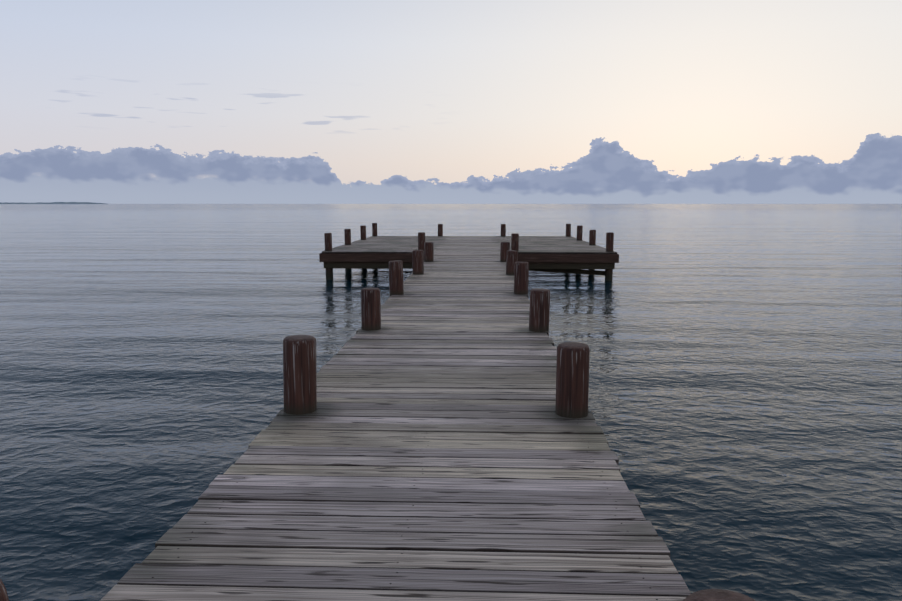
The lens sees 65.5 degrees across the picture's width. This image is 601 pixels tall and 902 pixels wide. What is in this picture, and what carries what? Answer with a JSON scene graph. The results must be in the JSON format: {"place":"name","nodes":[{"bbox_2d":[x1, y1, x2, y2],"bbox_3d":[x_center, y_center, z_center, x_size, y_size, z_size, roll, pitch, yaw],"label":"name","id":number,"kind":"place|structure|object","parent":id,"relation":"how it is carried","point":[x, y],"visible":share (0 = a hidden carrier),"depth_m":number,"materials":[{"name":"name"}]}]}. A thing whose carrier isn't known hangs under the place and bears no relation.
{"place":"outdoors","nodes":[
{"label":"outdoors","id":0,"kind":"place"},
{"bbox_2d":[0,204,901,600],"bbox_3d":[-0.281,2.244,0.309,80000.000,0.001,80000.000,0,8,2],"label":"water","id":1,"kind":"structure","parent":0,"point":[744,400],"depth_m":10.10,"materials":[{"name":"teal liquid"}]},
{"bbox_2d":[0,579,8,600],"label":"walkway piling","id":2,"kind":"object","parent":1,"relation":"in","point":[3,595],"visible":1,"depth_m":1.78,"materials":[{"name":"brown wood"}]},
{"bbox_2d":[0,202,105,203],"bbox_3d":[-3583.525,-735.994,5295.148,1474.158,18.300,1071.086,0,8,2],"label":"island mangroves","id":3,"kind":"object","parent":1,"relation":"on","point":[54,203],"visible":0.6,"depth_m":5629.73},
{"bbox_2d":[283,335,316,414],"bbox_3d":[-1.053,1.719,4.948,0.226,2.972,0.226,-1,8,-18],"label":"walkway piling","id":4,"kind":"object","parent":1,"relation":"in","point":[299,376],"visible":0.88,"depth_m":4.71,"materials":[{"name":"brown wood"}]},
{"bbox_2d":[324,233,332,279],"bbox_3d":[-3.660,-0.533,21.164,0.224,3.004,0.224,-5,10,-30],"label":"wooden post","id":5,"kind":"object","parent":1,"relation":"on","point":[328,247],"visible":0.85,"depth_m":20.93,"materials":[{"name":"brown wood"}]},
{"bbox_2d":[344,229,351,269],"bbox_3d":[-3.562,-0.977,24.347,0.224,3.014,0.224,2,9,11],"label":"wooden post","id":6,"kind":"object","parent":1,"relation":"on","point":[347,234],"visible":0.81,"depth_m":24.09,"materials":[{"name":"brown wood"}]},
{"bbox_2d":[360,225,365,239],"bbox_3d":[-3.417,-1.433,27.611,0.224,3.027,0.224,-2,8,-11],"label":"wooden post","id":7,"kind":"object","parent":1,"relation":"on","point":[363,231],"visible":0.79,"depth_m":27.35,"materials":[{"name":"brown wood"}]},
{"bbox_2d":[361,287,380,330],"bbox_3d":[-0.905,1.310,8.089,0.222,2.925,0.222,-6,10,-41],"label":"walkway piling","id":8,"kind":"object","parent":1,"relation":"in","point":[370,308],"visible":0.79,"depth_m":7.85,"materials":[{"name":"brown wood"}]},
{"bbox_2d":[372,223,376,235],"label":"wooden post","id":9,"kind":"object","parent":1,"relation":"on","point":[374,229],"visible":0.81,"depth_m":30.53,"materials":[{"name":"brown wood"}]},
{"bbox_2d":[389,260,403,296],"bbox_3d":[-0.828,0.858,11.146,0.228,2.987,0.228,-5,9,-24],"label":"walkway piling","id":10,"kind":"object","parent":1,"relation":"in","point":[396,285],"visible":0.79,"depth_m":10.89,"materials":[{"name":"brown wood"}]},
{"bbox_2d":[412,250,423,274],"bbox_3d":[-0.659,0.441,14.309,0.229,2.948,0.229,-5,10,-30],"label":"walkway piling","id":11,"kind":"object","parent":1,"relation":"in","point":[418,261],"visible":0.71,"depth_m":14.05,"materials":[{"name":"brown wood"}]},
{"bbox_2d":[418,232,424,251],"bbox_3d":[-0.871,-0.532,21.081,0.224,3.024,0.224,-2,8,-12],"label":"wooden post","id":12,"kind":"object","parent":1,"relation":"on","point":[421,238],"visible":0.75,"depth_m":20.81,"materials":[{"name":"brown wood"}]},
{"bbox_2d":[424,242,433,261],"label":"walkway piling","id":13,"kind":"object","parent":1,"relation":"in","point":[428,251],"visible":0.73,"depth_m":17.18,"materials":[{"name":"brown wood"}]},
{"bbox_2d":[438,224,442,235],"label":"wooden post","id":14,"kind":"object","parent":1,"relation":"on","point":[440,229],"visible":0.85,"depth_m":30.45,"materials":[{"name":"brown wood"}]},
{"bbox_2d":[319,253,618,275],"bbox_3d":[0.248,-0.125,14.081,8.830,0.695,33.852,0,8,2],"label":"pier frame","id":15,"kind":"object","parent":1,"relation":"on","point":[569,263],"visible":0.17,"depth_m":20.73,"materials":[{"name":"brown wood"}]},
{"bbox_2d":[100,236,690,600],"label":"pier deck boards","id":16,"kind":"object","parent":15,"relation":"on","point":[434,446],"visible":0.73,"depth_m":3.53,"materials":[{"name":"grey wood"}]},
{"bbox_2d":[501,224,505,236],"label":"wooden post","id":17,"kind":"object","parent":1,"relation":"on","point":[503,230],"visible":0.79,"depth_m":30.31,"materials":[{"name":"brown wood"}]},
{"bbox_2d":[500,242,509,261],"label":"walkway piling","id":18,"kind":"object","parent":1,"relation":"in","point":[504,247],"visible":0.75,"depth_m":17.05,"materials":[{"name":"brown wood"}]},
{"bbox_2d":[506,250,517,274],"bbox_3d":[1.192,0.455,14.221,0.229,2.944,0.229,1,8,2],"label":"walkway piling","id":19,"kind":"object","parent":1,"relation":"in","point":[511,257],"visible":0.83,"depth_m":13.95,"materials":[{"name":"brown wood"}]},
{"bbox_2d":[511,233,518,251],"bbox_3d":[1.898,-0.502,20.970,0.224,2.996,0.224,1,7,6],"label":"wooden post","id":20,"kind":"object","parent":1,"relation":"on","point":[514,241],"visible":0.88,"depth_m":20.73,"materials":[{"name":"brown wood"}]},
{"bbox_2d":[514,262,528,294],"bbox_3d":[1.085,0.867,11.150,0.228,2.967,0.228,0,7,-5],"label":"walkway piling","id":21,"kind":"object","parent":1,"relation":"in","point":[521,272],"visible":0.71,"depth_m":10.91,"materials":[{"name":"brown wood"}]},
{"bbox_2d":[529,289,549,335],"bbox_3d":[0.961,1.323,7.996,0.228,2.926,0.228,0,8,-12],"label":"walkway piling","id":22,"kind":"object","parent":1,"relation":"in","point":[539,312],"visible":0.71,"depth_m":7.74,"materials":[{"name":"brown wood"}]},
{"bbox_2d":[566,224,570,236],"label":"wooden post","id":23,"kind":"object","parent":1,"relation":"on","point":[568,230],"visible":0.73,"depth_m":30.23,"materials":[{"name":"brown wood"}]},
{"bbox_2d":[555,342,589,417],"bbox_3d":[0.815,1.747,4.880,0.221,2.936,0.221,0,7,-1],"label":"walkway piling","id":24,"kind":"object","parent":1,"relation":"in","point":[572,376],"visible":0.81,"depth_m":4.64,"materials":[{"name":"brown wood"}]},
{"bbox_2d":[576,225,582,240],"bbox_3d":[4.955,-1.391,27.263,0.224,3.039,0.224,0,8,0],"label":"wooden post","id":25,"kind":"object","parent":1,"relation":"on","point":[579,231],"visible":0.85,"depth_m":27.01,"materials":[{"name":"brown wood"}]},
{"bbox_2d":[588,230,595,269],"bbox_3d":[4.825,-0.933,24.116,0.224,2.992,0.224,-3,8,-22],"label":"wooden post","id":26,"kind":"object","parent":1,"relation":"on","point":[592,237],"visible":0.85,"depth_m":23.88,"materials":[{"name":"brown wood"}]},
{"bbox_2d":[605,232,613,280],"bbox_3d":[4.693,-0.509,20.898,0.224,3.030,0.224,-1,7,-4],"label":"wooden post","id":27,"kind":"object","parent":1,"relation":"on","point":[609,248],"visible":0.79,"depth_m":20.68,"materials":[{"name":"brown wood"}]},
{"bbox_2d":[683,589,754,600],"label":"walkway piling","id":28,"kind":"object","parent":1,"relation":"in","point":[714,595],"visible":1,"depth_m":1.71,"materials":[{"name":"brown wood"}]},
{"bbox_2d":[0,0,901,203],"label":"sky","id":29,"kind":"structure","parent":0,"point":[102,101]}
]}

